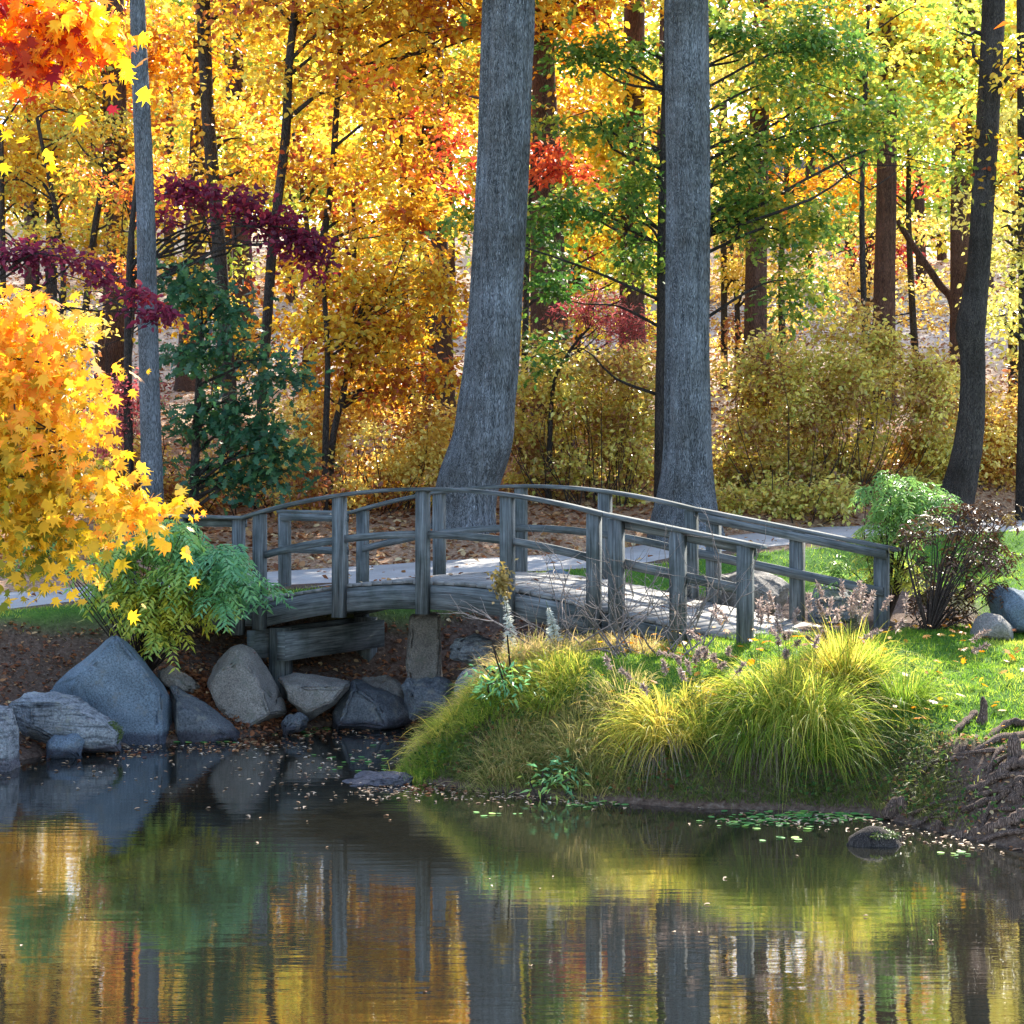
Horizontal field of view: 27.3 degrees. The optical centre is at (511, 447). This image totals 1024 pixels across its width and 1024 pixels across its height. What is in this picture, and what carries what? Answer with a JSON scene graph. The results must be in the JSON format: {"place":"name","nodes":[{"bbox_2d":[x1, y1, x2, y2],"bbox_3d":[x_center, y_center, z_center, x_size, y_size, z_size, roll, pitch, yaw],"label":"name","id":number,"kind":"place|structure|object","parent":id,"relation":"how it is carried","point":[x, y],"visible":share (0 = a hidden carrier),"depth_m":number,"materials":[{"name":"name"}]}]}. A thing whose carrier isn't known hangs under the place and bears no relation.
{"place":"outdoors","nodes":[
{"label":"outdoors","id":0,"kind":"place"},
{"bbox_2d":[0,718,1023,1023],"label":"pond water","id":1,"kind":"structure","parent":0,"point":[172,900],"depth_m":14.96,"materials":[{"name":"black liquid"}]},
{"bbox_2d":[0,730,1022,992],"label":"floating leaves","id":2,"kind":"object","parent":1,"relation":"on","point":[464,792],"visible":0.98,"depth_m":19.64,"materials":[{"name":"plant"}]},
{"bbox_2d":[174,727,966,853],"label":"floating pads","id":3,"kind":"object","parent":1,"relation":"on","point":[802,814],"visible":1,"depth_m":18.57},
{"bbox_2d":[0,217,1023,849],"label":"ground","id":4,"kind":"structure","parent":0,"point":[64,625],"depth_m":25.80,"materials":[{"name":"soil"}]},
{"bbox_2d":[0,705,20,771],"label":"rock","id":5,"kind":"object","parent":4,"relation":"on","point":[9,747],"visible":0.84,"depth_m":21.27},
{"bbox_2d":[0,71,67,303],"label":"thin tree","id":6,"kind":"object","parent":4,"relation":"on","point":[3,195],"visible":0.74,"depth_m":43.98,"materials":[{"name":"yellow plant"}]},
{"bbox_2d":[0,296,123,499],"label":"thicket","id":7,"kind":"object","parent":4,"relation":"on","point":[86,328],"visible":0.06,"depth_m":36.41,"materials":[{"name":"yellow plant"}]},
{"bbox_2d":[9,691,123,752],"bbox_3d":[-4.757,2.974,22.591,1.242,0.749,0.950,0,0,0],"label":"rock","id":8,"kind":"object","parent":4,"relation":"on","point":[43,717],"visible":0.85,"depth_m":22.18,"materials":[{"name":"stone"}]},
{"bbox_2d":[3,98,136,397],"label":"understory tree","id":9,"kind":"object","parent":4,"relation":"on","point":[74,238],"visible":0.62,"depth_m":44.19,"materials":[{"name":"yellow plant"}]},
{"bbox_2d":[0,38,162,317],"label":"understory tree","id":10,"kind":"object","parent":4,"relation":"on","point":[28,119],"visible":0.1,"depth_m":46.62,"materials":[{"name":"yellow plant"}]},
{"bbox_2d":[0,234,189,349],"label":"dogwood","id":11,"kind":"object","parent":4,"relation":"on","point":[33,256],"visible":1,"depth_m":29.41,"materials":[{"name":"purple plant"}]},
{"bbox_2d":[1,0,192,393],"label":"tulip tree","id":12,"kind":"object","parent":4,"relation":"on","point":[114,352],"visible":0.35,"depth_m":45.78,"materials":[{"name":"yellow plant"}]},
{"bbox_2d":[0,0,193,312],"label":"hill tree","id":13,"kind":"object","parent":4,"relation":"on","point":[28,279],"visible":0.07,"depth_m":54.97,"materials":[{"name":"brown plant"}]},
{"bbox_2d":[0,0,205,624],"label":"maple tree","id":14,"kind":"object","parent":4,"relation":"on","point":[57,28],"visible":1,"depth_m":15.89,"materials":[{"name":"yellow plant"}]},
{"bbox_2d":[50,635,172,744],"bbox_3d":[-4.464,2.746,23.604,1.388,1.359,1.125,0,0,0],"label":"boulder","id":15,"kind":"object","parent":4,"relation":"on","point":[115,678],"visible":0.63,"depth_m":23.06,"materials":[{"name":"grey stone"}]},
{"bbox_2d":[53,111,170,413],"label":"thin tree","id":16,"kind":"object","parent":4,"relation":"on","point":[97,146],"visible":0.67,"depth_m":42.94,"materials":[{"name":"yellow plant"}]},
{"bbox_2d":[42,152,197,431],"bbox_3d":[-7.497,-2.970,40.803,3.052,5.865,3.968,0,0,-16],"label":"understory tree","id":17,"kind":"object","parent":4,"relation":"on","point":[127,193],"visible":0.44,"depth_m":39.92,"materials":[{"name":"yellow plant"}]},
{"bbox_2d":[83,367,185,478],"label":"burning bush","id":18,"kind":"object","parent":4,"relation":"on","point":[118,429],"visible":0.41,"depth_m":32.45,"materials":[{"name":"red plant"}]},
{"bbox_2d":[130,0,163,531],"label":"slender tree","id":19,"kind":"object","parent":4,"relation":"on","point":[150,415],"visible":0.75,"depth_m":30.88,"materials":[{"name":"grey plant"}]},
{"bbox_2d":[6,513,295,673],"bbox_3d":[-4.141,1.672,24.051,3.278,1.992,2.175,0,0,13],"label":"feathery shrub","id":20,"kind":"object","parent":4,"relation":"on","point":[220,575],"visible":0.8,"depth_m":23.68,"materials":[{"name":"green plant"}]},
{"bbox_2d":[79,0,325,279],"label":"hill tree","id":21,"kind":"object","parent":4,"relation":"on","point":[228,232],"visible":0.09,"depth_m":58.63,"materials":[{"name":"yellow plant"}]},
{"bbox_2d":[170,685,239,741],"bbox_3d":[-3.426,3.025,23.592,0.794,0.749,0.719,0,0,0],"label":"rock","id":22,"kind":"object","parent":4,"relation":"on","point":[195,719],"visible":0.83,"depth_m":23.27,"materials":[{"name":"stone"}]},
{"bbox_2d":[94,201,323,408],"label":"understory tree","id":23,"kind":"object","parent":4,"relation":"on","point":[275,326],"visible":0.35,"depth_m":42.76,"materials":[{"name":"orange plant"}]},
{"bbox_2d":[99,0,322,460],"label":"sweetgum tree","id":24,"kind":"object","parent":4,"relation":"on","point":[209,121],"visible":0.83,"depth_m":37.90,"materials":[{"name":"yellow plant"}]},
{"bbox_2d":[75,425,350,527],"bbox_3d":[-4.979,0.445,34.823,4.866,1.695,3.796,0,0,0],"label":"thicket","id":25,"kind":"object","parent":4,"relation":"on","point":[169,484],"visible":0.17,"depth_m":33.98,"materials":[{"name":"yellow plant"}]},
{"bbox_2d":[117,6,319,391],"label":"brown tree","id":26,"kind":"object","parent":4,"relation":"on","point":[184,382],"visible":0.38,"depth_m":46.27,"materials":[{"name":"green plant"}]},
{"bbox_2d":[157,644,298,738],"bbox_3d":[-3.251,2.773,24.320,2.408,1.010,2.127,0,0,0],"label":"leaf drift","id":27,"kind":"object","parent":4,"relation":"on","point":[201,689],"visible":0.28,"depth_m":24.13,"materials":[{"name":"brown plant"}]},
{"bbox_2d":[133,255,338,538],"bbox_3d":[-4.193,-0.712,32.213,3.139,4.440,1.992,0,0,0],"label":"oak sapling","id":28,"kind":"object","parent":4,"relation":"on","point":[182,289],"visible":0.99,"depth_m":32.08,"materials":[{"name":"green plant"}]},
{"bbox_2d":[123,170,351,511],"bbox_3d":[-4.221,-1.403,32.473,3.524,5.789,1.403,0,0,0],"label":"dogwood","id":29,"kind":"object","parent":4,"relation":"on","point":[301,239],"visible":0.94,"depth_m":32.43,"materials":[{"name":"purple plant"}]},
{"bbox_2d":[207,644,286,727],"bbox_3d":[-3.044,2.767,24.303,0.902,1.026,0.991,0,0,0],"label":"boulder","id":30,"kind":"object","parent":4,"relation":"on","point":[241,684],"visible":0.94,"depth_m":23.84,"materials":[{"name":"beige stone"}]},
{"bbox_2d":[186,0,356,367],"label":"brown tree","id":31,"kind":"object","parent":4,"relation":"on","point":[238,85],"visible":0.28,"depth_m":49.79,"materials":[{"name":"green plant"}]},
{"bbox_2d":[179,0,400,301],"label":"hill tree","id":32,"kind":"object","parent":4,"relation":"on","point":[290,298],"visible":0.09,"depth_m":57.86,"materials":[{"name":"brown plant"}]},
{"bbox_2d":[217,108,408,399],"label":"understory tree","id":33,"kind":"object","parent":4,"relation":"on","point":[265,144],"visible":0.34,"depth_m":44.63,"materials":[{"name":"yellow plant"}]},
{"bbox_2d":[278,672,350,721],"bbox_3d":[-2.290,2.890,24.488,0.845,0.572,0.912,0,0,0],"label":"rock","id":34,"kind":"object","parent":4,"relation":"on","point":[311,696],"visible":0.97,"depth_m":24.10,"materials":[{"name":"beige stone"}]},
{"bbox_2d":[193,0,448,497],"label":"forked tree","id":35,"kind":"object","parent":4,"relation":"on","point":[318,19],"visible":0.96,"depth_m":36.42,"materials":[{"name":"yellow plant"}]},
{"bbox_2d":[0,612,677,792],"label":"bank litter","id":36,"kind":"object","parent":4,"relation":"on","point":[201,669],"visible":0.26,"depth_m":24.65,"materials":[{"name":"brown plant"}]},
{"bbox_2d":[436,624,598,714],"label":"sedge","id":37,"kind":"object","parent":36,"relation":"on","point":[526,650],"visible":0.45,"depth_m":21.17,"materials":[{"name":"yellow plant"}]},
{"bbox_2d":[258,218,430,509],"bbox_3d":[-2.771,-1.306,34.611,2.886,4.964,1.942,0,0,0],"label":"thin tree","id":38,"kind":"object","parent":4,"relation":"on","point":[352,333],"visible":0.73,"depth_m":34.44,"materials":[{"name":"orange plant"}]},
{"bbox_2d":[270,231,469,509],"bbox_3d":[-2.185,-1.207,35.013,3.676,4.714,1.936,0,0,0],"label":"beech tree","id":39,"kind":"object","parent":4,"relation":"on","point":[391,281],"visible":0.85,"depth_m":34.83,"materials":[{"name":"yellow plant"}]},
{"bbox_2d":[332,679,412,729],"bbox_3d":[-1.601,3.039,24.591,0.979,0.700,0.916,0,0,0],"label":"boulder","id":40,"kind":"object","parent":4,"relation":"on","point":[362,704],"visible":0.89,"depth_m":24.24,"materials":[{"name":"stone"}]},
{"bbox_2d":[256,365,497,515],"bbox_3d":[-2.382,-0.078,35.654,4.328,2.756,3.764,0,0,0],"label":"thicket","id":41,"kind":"object","parent":4,"relation":"on","point":[421,457],"visible":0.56,"depth_m":35.10,"materials":[{"name":"yellow plant"}]},
{"bbox_2d":[306,0,478,428],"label":"brown tree","id":42,"kind":"object","parent":4,"relation":"on","point":[346,143],"visible":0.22,"depth_m":42.13,"materials":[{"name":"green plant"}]},
{"bbox_2d":[323,137,469,415],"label":"understory tree","id":43,"kind":"object","parent":4,"relation":"on","point":[456,327],"visible":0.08,"depth_m":42.92,"materials":[{"name":"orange plant"}]},
{"bbox_2d":[319,60,477,442],"bbox_3d":[-2.091,-3.569,40.098,3.258,7.626,1.765,0,0,0],"label":"maple","id":44,"kind":"object","parent":4,"relation":"on","point":[393,85],"visible":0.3,"depth_m":39.96,"materials":[{"name":"orange plant"}]},
{"bbox_2d":[356,0,480,284],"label":"hill tree","id":45,"kind":"object","parent":4,"relation":"on","point":[468,55],"visible":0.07,"depth_m":63.45,"materials":[{"name":"brown plant"}]},
{"bbox_2d":[405,612,442,678],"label":"stone pillar","id":46,"kind":"structure","parent":4,"relation":"on","point":[423,656],"depth_m":24.77,"materials":[{"name":"beige stone"}]},
{"bbox_2d":[378,713,476,786],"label":"sedge","id":47,"kind":"object","parent":4,"relation":"on","point":[419,776],"visible":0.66,"depth_m":20.68,"materials":[{"name":"green plant"}]},
{"bbox_2d":[401,676,454,720],"bbox_3d":[-0.950,2.857,24.073,0.640,0.514,0.613,0,0,0],"label":"rock","id":48,"kind":"object","parent":4,"relation":"on","point":[418,692],"visible":0.81,"depth_m":23.89,"materials":[{"name":"stone"}]},
{"bbox_2d":[299,0,650,465],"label":"slim tree","id":49,"kind":"object","parent":4,"relation":"on","point":[453,32],"visible":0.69,"depth_m":37.17,"materials":[{"name":"yellow plant"}]},
{"bbox_2d":[450,633,504,666],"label":"rock","id":50,"kind":"object","parent":4,"relation":"on","point":[463,649],"visible":0.75,"depth_m":24.07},
{"bbox_2d":[434,647,543,738],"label":"sedge","id":51,"kind":"object","parent":4,"relation":"on","point":[478,701],"visible":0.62,"depth_m":20.76,"materials":[{"name":"green plant"}]},
{"bbox_2d":[0,246,1017,578],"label":"leaf litter","id":52,"kind":"object","parent":4,"relation":"on","point":[404,524],"visible":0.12,"depth_m":35.70,"materials":[{"name":"brown plant"}]},
{"bbox_2d":[0,0,1017,237],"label":"distant wood","id":53,"kind":"object","parent":4,"relation":"on","point":[565,97],"visible":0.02,"depth_m":89.19,"materials":[{"name":"yellow plant"}]},
{"bbox_2d":[441,688,577,790],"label":"sedge","id":54,"kind":"object","parent":4,"relation":"on","point":[487,773],"visible":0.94,"depth_m":20.17,"materials":[{"name":"green plant"}]},
{"bbox_2d":[121,484,900,701],"bbox_3d":[-0.255,1.815,24.518,9.113,2.750,2.420,0,0,30],"label":"footbridge","id":55,"kind":"object","parent":4,"relation":"on","point":[422,592],"visible":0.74,"depth_m":23.87,"materials":[{"name":"grey wood"}]},
{"bbox_2d":[463,635,559,711],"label":"leafy weed","id":56,"kind":"object","parent":4,"relation":"on","point":[480,686],"visible":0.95,"depth_m":20.64,"materials":[{"name":"green plant"}]},
{"bbox_2d":[2,529,1023,635],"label":"verge grass","id":57,"kind":"structure","parent":4,"relation":"on","point":[780,576],"depth_m":29.09,"materials":[{"name":"plant"}]},
{"bbox_2d":[447,702,598,795],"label":"sedge","id":58,"kind":"object","parent":4,"relation":"on","point":[510,773],"visible":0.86,"depth_m":20.00,"materials":[{"name":"green plant"}]},
{"bbox_2d":[462,640,604,740],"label":"sedge","id":59,"kind":"object","parent":4,"relation":"on","point":[558,660],"visible":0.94,"depth_m":20.61,"materials":[{"name":"green plant"}]},
{"bbox_2d":[411,27,665,502],"bbox_3d":[0.531,-3.197,34.738,4.796,8.625,2.588,0,0,-21],"label":"thin tree","id":60,"kind":"object","parent":4,"relation":"on","point":[580,57],"visible":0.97,"depth_m":34.93,"materials":[{"name":"green plant"}]},
{"bbox_2d":[465,199,656,396],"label":"understory tree","id":61,"kind":"object","parent":4,"relation":"on","point":[598,266],"visible":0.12,"depth_m":43.53,"materials":[{"name":"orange plant"}]},
{"bbox_2d":[518,135,612,468],"bbox_3d":[1.001,-2.491,40.834,2.287,6.304,7.529,0,0,7],"label":"maple","id":62,"kind":"object","parent":4,"relation":"on","point":[550,168],"visible":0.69,"depth_m":37.95,"materials":[{"name":"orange plant"}]},
{"bbox_2d":[501,317,655,508],"bbox_3d":[1.238,-0.535,36.825,3.911,3.580,3.414,0,0,0],"label":"thicket","id":63,"kind":"object","parent":4,"relation":"on","point":[607,428],"visible":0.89,"depth_m":36.09,"materials":[{"name":"yellow plant"}]},
{"bbox_2d":[430,0,727,534],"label":"oak tree","id":64,"kind":"object","parent":4,"relation":"on","point":[478,451],"visible":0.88,"depth_m":32.65,"materials":[{"name":"grey plant"}]},
{"bbox_2d":[281,0,877,459],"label":"brown tree","id":65,"kind":"object","parent":4,"relation":"on","point":[541,310],"visible":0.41,"depth_m":39.40,"materials":[{"name":"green plant"}]},
{"bbox_2d":[525,646,664,769],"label":"sedge","id":66,"kind":"object","parent":4,"relation":"on","point":[572,735],"visible":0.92,"depth_m":20.08,"materials":[{"name":"green plant"}]},
{"bbox_2d":[529,0,662,427],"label":"brown tree","id":67,"kind":"object","parent":4,"relation":"on","point":[638,99],"visible":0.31,"depth_m":42.00,"materials":[{"name":"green plant"}]},
{"bbox_2d":[540,278,655,497],"bbox_3d":[1.560,-0.953,35.991,2.179,3.910,1.374,0,0,0],"label":"maple","id":68,"kind":"object","parent":4,"relation":"on","point":[587,318],"visible":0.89,"depth_m":35.97,"materials":[{"name":"red plant"}]},
{"bbox_2d":[534,693,676,801],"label":"sedge","id":69,"kind":"object","parent":4,"relation":"on","point":[595,761],"visible":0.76,"depth_m":19.57,"materials":[{"name":"green plant"}]},
{"bbox_2d":[436,504,777,658],"bbox_3d":[0.913,1.560,21.407,3.272,1.974,1.762,0,0,-25],"label":"bare shrub","id":70,"kind":"object","parent":4,"relation":"on","point":[616,650],"visible":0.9,"depth_m":21.38,"materials":[{"name":"brown plant"}]},
{"bbox_2d":[462,0,754,542],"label":"oak tree","id":71,"kind":"object","parent":4,"relation":"on","point":[687,476],"visible":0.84,"depth_m":32.88,"materials":[{"name":"grey plant"}]},
{"bbox_2d":[571,653,746,798],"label":"fountain grass","id":72,"kind":"object","parent":4,"relation":"on","point":[636,731],"depth_m":19.59,"materials":[{"name":"plant"}]},
{"bbox_2d":[566,0,834,300],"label":"hill tree","id":73,"kind":"object","parent":4,"relation":"on","point":[652,5],"visible":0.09,"depth_m":59.60,"materials":[{"name":"yellow plant"}]},
{"bbox_2d":[394,661,1023,832],"bbox_3d":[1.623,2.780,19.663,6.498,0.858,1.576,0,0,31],"label":"bank cover","id":74,"kind":"object","parent":4,"relation":"on","point":[926,788],"visible":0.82,"depth_m":19.18,"materials":[{"name":"green plant"}]},
{"bbox_2d":[671,645,815,721],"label":"fountain grass","id":75,"kind":"object","parent":4,"relation":"on","point":[704,655],"depth_m":19.90,"materials":[{"name":"plant"}]},
{"bbox_2d":[710,168,777,388],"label":"thin tree","id":76,"kind":"object","parent":4,"relation":"on","point":[723,258],"visible":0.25,"depth_m":45.94,"materials":[{"name":"yellow plant"}]},
{"bbox_2d":[721,570,788,614],"bbox_3d":[2.825,1.737,24.791,0.897,0.681,0.947,0,0,0],"label":"boulder","id":77,"kind":"object","parent":4,"relation":"on","point":[778,587],"visible":0.41,"depth_m":24.53,"materials":[{"name":"beige stone"}]},
{"bbox_2d":[709,225,815,382],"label":"understory tree","id":78,"kind":"object","parent":4,"relation":"on","point":[737,335],"visible":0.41,"depth_m":46.01,"materials":[{"name":"yellow plant"}]},
{"bbox_2d":[709,0,837,421],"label":"brown tree","id":79,"kind":"object","parent":4,"relation":"on","point":[754,275],"visible":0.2,"depth_m":42.42,"materials":[{"name":"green plant"}]},
{"bbox_2d":[546,622,1023,754],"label":"lawn grass","id":80,"kind":"structure","parent":4,"relation":"on","point":[916,631],"depth_m":20.91,"materials":[{"name":"plant"}]},
{"bbox_2d":[710,98,876,385],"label":"understory tree","id":81,"kind":"object","parent":4,"relation":"on","point":[810,183],"visible":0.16,"depth_m":46.11,"materials":[{"name":"yellow plant"}]},
{"bbox_2d":[714,462,882,526],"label":"thicket","id":82,"kind":"object","parent":4,"relation":"on","point":[778,499],"visible":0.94,"depth_m":34.71,"materials":[{"name":"yellow plant"}]},
{"bbox_2d":[598,614,1023,725],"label":"leaves on lawn","id":83,"kind":"object","parent":4,"relation":"on","point":[751,661],"visible":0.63,"depth_m":21.27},
{"bbox_2d":[654,590,991,812],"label":"fountain grass","id":84,"kind":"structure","parent":4,"relation":"on","point":[770,704],"depth_m":19.41,"materials":[{"name":"plant"}]},
{"bbox_2d":[807,584,867,622],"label":"rock","id":85,"kind":"object","parent":4,"relation":"on","point":[837,602],"visible":0.38,"depth_m":23.98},
{"bbox_2d":[749,578,938,710],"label":"fountain grass","id":86,"kind":"object","parent":4,"relation":"on","point":[856,656],"depth_m":20.05,"materials":[{"name":"plant"}]},
{"bbox_2d":[710,292,1006,512],"bbox_3d":[5.685,-0.759,37.175,5.934,4.082,3.970,0,0,0],"label":"thicket","id":87,"kind":"object","parent":4,"relation":"on","point":[795,453],"visible":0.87,"depth_m":36.61,"materials":[{"name":"yellow plant"}]},
{"bbox_2d":[769,196,949,347],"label":"understory tree","id":88,"kind":"object","parent":4,"relation":"on","point":[840,272],"visible":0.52,"depth_m":46.86,"materials":[{"name":"yellow plant"}]},
{"bbox_2d":[720,0,1008,445],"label":"understory tree","id":89,"kind":"object","parent":4,"relation":"on","point":[872,83],"visible":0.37,"depth_m":39.98,"materials":[{"name":"yellow plant"}]},
{"bbox_2d":[708,0,1023,359],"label":"oak sapling","id":90,"kind":"object","parent":4,"relation":"on","point":[819,42],"visible":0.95,"depth_m":34.70,"materials":[{"name":"green plant"}]},
{"bbox_2d":[811,469,966,618],"bbox_3d":[4.231,1.130,23.961,1.808,1.784,1.329,0,0,0],"label":"feathery shrub","id":91,"kind":"object","parent":4,"relation":"on","point":[914,502],"visible":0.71,"depth_m":23.82,"materials":[{"name":"green plant"}]},
{"bbox_2d":[781,0,1005,412],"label":"brown tree","id":92,"kind":"object","parent":4,"relation":"on","point":[885,248],"visible":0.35,"depth_m":43.30,"materials":[{"name":"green plant"}]},
{"bbox_2d":[786,0,1014,290],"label":"hill tree","id":93,"kind":"object","parent":4,"relation":"on","point":[920,205],"visible":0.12,"depth_m":63.88,"materials":[{"name":"yellow plant"}]},
{"bbox_2d":[817,15,1002,376],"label":"understory tree","id":94,"kind":"object","parent":4,"relation":"on","point":[907,172],"visible":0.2,"depth_m":45.94,"materials":[{"name":"yellow plant"}]},
{"bbox_2d":[872,358,1017,494],"bbox_3d":[10.415,-0.264,38.518,8.574,3.057,3.702,0,0,0],"label":"thicket","id":95,"kind":"object","parent":4,"relation":"on","point":[998,435],"visible":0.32,"depth_m":37.74,"materials":[{"name":"yellow plant"}]},
{"bbox_2d":[881,21,1023,841],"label":"cypress tree","id":96,"kind":"object","parent":4,"relation":"on","point":[1013,792],"visible":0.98,"depth_m":17.93,"materials":[{"name":"brown plant"}]},
{"bbox_2d":[888,496,1023,631],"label":"dried perennial","id":97,"kind":"object","parent":4,"relation":"on","point":[935,598],"visible":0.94,"depth_m":22.80,"materials":[{"name":"plant"}]},
{"bbox_2d":[900,0,1016,400],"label":"brown tree","id":98,"kind":"object","parent":4,"relation":"on","point":[958,266],"visible":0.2,"depth_m":43.79,"materials":[{"name":"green plant"}]},
{"bbox_2d":[897,0,1023,525],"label":"dark tree","id":99,"kind":"object","parent":4,"relation":"on","point":[961,477],"visible":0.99,"depth_m":34.32,"materials":[{"name":"brown plant"}]},
{"bbox_2d":[925,97,1017,409],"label":"understory tree","id":100,"kind":"object","parent":4,"relation":"on","point":[1012,353],"visible":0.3,"depth_m":42.18,"materials":[{"name":"yellow plant"}]},
{"bbox_2d":[955,0,1023,520],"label":"thin tree","id":101,"kind":"object","parent":4,"relation":"on","point":[1016,255],"visible":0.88,"depth_m":35.43,"materials":[{"name":"yellow plant"}]},
{"bbox_2d":[987,585,1023,632],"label":"boulder","id":102,"kind":"object","parent":4,"relation":"on","point":[1011,611],"visible":0.71,"depth_m":22.56,"materials":[{"name":"grey stone"}]},
{"bbox_2d":[0,517,1023,608],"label":"path","id":103,"kind":"structure","parent":0,"point":[390,571],"depth_m":29.62,"materials":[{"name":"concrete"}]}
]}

